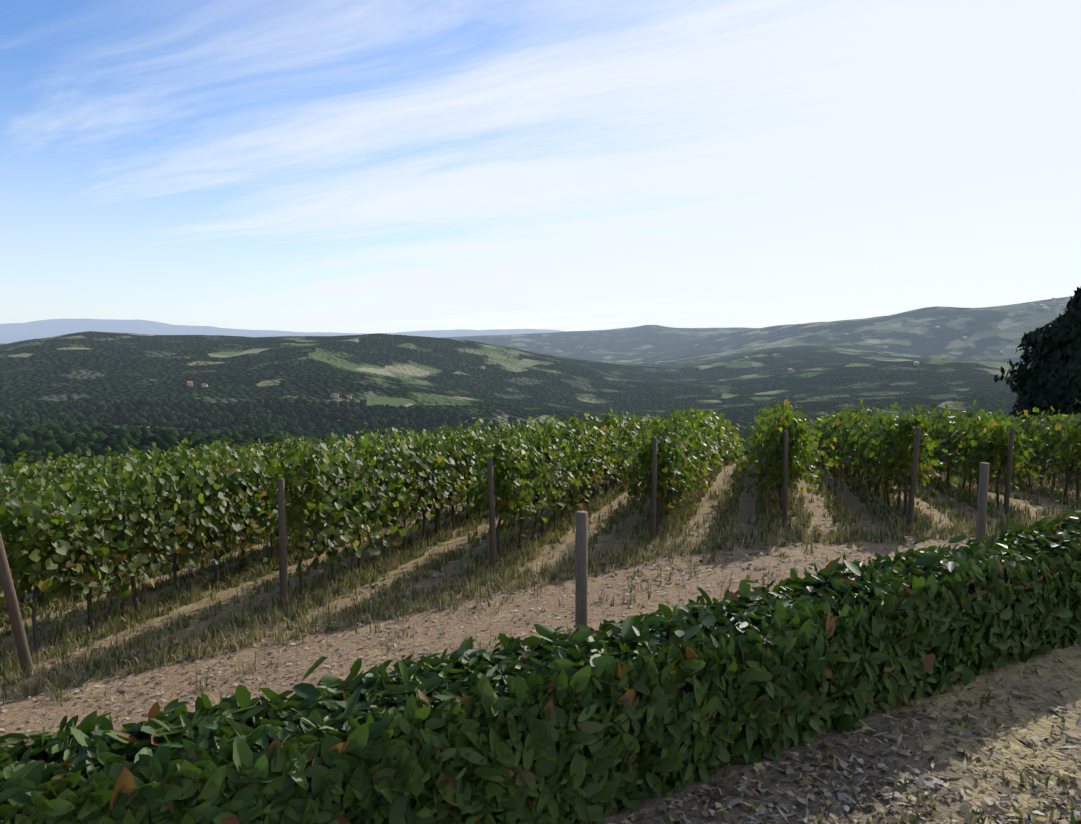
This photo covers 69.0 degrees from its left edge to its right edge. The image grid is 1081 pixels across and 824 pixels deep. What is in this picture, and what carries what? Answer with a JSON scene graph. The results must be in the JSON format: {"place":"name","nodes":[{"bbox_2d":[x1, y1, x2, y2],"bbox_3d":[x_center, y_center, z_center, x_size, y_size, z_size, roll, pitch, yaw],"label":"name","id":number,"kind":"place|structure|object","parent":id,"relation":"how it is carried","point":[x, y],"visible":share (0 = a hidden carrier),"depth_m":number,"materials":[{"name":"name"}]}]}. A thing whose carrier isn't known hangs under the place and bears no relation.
{"place":"outdoors","nodes":[
{"label":"outdoors","id":0,"kind":"place"},
{"bbox_2d":[0,462,1078,746],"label":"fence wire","id":1,"kind":"object","parent":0,"point":[508,592],"visible":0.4,"depth_m":5.75,"materials":[{"name":"grey metal"}]},
{"bbox_2d":[0,428,1078,599],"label":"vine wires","id":2,"kind":"object","parent":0,"point":[287,516],"depth_m":11.79,"materials":[{"name":"grey metal"}]},
{"bbox_2d":[0,296,1080,823],"bbox_3d":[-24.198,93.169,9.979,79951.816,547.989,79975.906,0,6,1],"label":"terrain","id":3,"kind":"structure","parent":0,"point":[540,374],"depth_m":1427.80,"materials":[{"name":"beige soil"}]},
{"bbox_2d":[0,396,755,469],"bbox_3d":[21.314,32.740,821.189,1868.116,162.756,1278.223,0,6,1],"label":"forest trees","id":4,"kind":"object","parent":3,"relation":"on","point":[37,431],"visible":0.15,"depth_m":1143.31,"materials":[{"name":"green plant"}]},
{"bbox_2d":[0,448,1046,616],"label":"vine leaves","id":5,"kind":"object","parent":3,"relation":"on","point":[106,564],"visible":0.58,"depth_m":13.54,"materials":[{"name":"green plant"}]},
{"bbox_2d":[0,427,1072,672],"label":"vineyard posts","id":6,"kind":"object","parent":3,"relation":"on","point":[18,629],"visible":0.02,"depth_m":12.74,"materials":[{"name":"brown wood"}]},
{"bbox_2d":[0,399,1036,572],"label":"vine leaves","id":7,"kind":"object","parent":6,"relation":"attached to","point":[214,484],"visible":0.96,"depth_m":13.85,"materials":[{"name":"green plant"}]},
{"bbox_2d":[0,457,1080,823],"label":"grass tufts","id":8,"kind":"object","parent":3,"relation":"on","point":[126,615],"visible":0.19,"depth_m":13.27,"materials":[{"name":"plant"}]},
{"bbox_2d":[0,515,1080,823],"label":"stones","id":9,"kind":"object","parent":3,"relation":"on","point":[884,793],"visible":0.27,"depth_m":3.00,"materials":[{"name":"beige gravel"}]},
{"bbox_2d":[0,399,1080,493],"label":"vine leaves","id":10,"kind":"object","parent":3,"relation":"on","point":[1059,435],"visible":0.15,"depth_m":22.50,"materials":[{"name":"green plant"}]},
{"bbox_2d":[0,510,1080,823],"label":"hedge","id":11,"kind":"object","parent":3,"relation":"on","point":[526,730],"depth_m":2.63,"materials":[{"name":"green plant"}]},
{"bbox_2d":[13,450,1080,652],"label":"grapevine trunks","id":12,"kind":"object","parent":3,"relation":"on","point":[91,623],"depth_m":15.00,"materials":[{"name":"brown wood"}]},
{"bbox_2d":[187,298,1066,398],"bbox_3d":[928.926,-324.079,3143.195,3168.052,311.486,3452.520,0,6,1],"label":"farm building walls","id":13,"kind":"structure","parent":3,"relation":"on","point":[1039,306],"depth_m":3586.07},
{"bbox_2d":[187,300,1061,396],"bbox_3d":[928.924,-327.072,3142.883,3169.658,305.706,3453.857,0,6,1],"label":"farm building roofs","id":14,"kind":"structure","parent":13,"relation":"on","point":[656,362],"depth_m":2134.26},
{"bbox_2d":[575,462,989,633],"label":"fence posts","id":15,"kind":"object","parent":3,"relation":"on","point":[581,580],"visible":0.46,"depth_m":6.16,"materials":[{"name":"brown wood"}]},
{"bbox_2d":[993,286,1080,420],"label":"tree","id":16,"kind":"object","parent":3,"relation":"on","point":[1048,377],"depth_m":43.71,"materials":[{"name":"green plant"}]},
{"bbox_2d":[0,0,1080,333],"label":"sky","id":17,"kind":"structure","parent":0,"point":[334,166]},
{"bbox_2d":[56,451,1077,592],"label":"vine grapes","id":18,"kind":"object","parent":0,"point":[429,506],"depth_m":14.52,"materials":[{"name":"food"}]}
]}

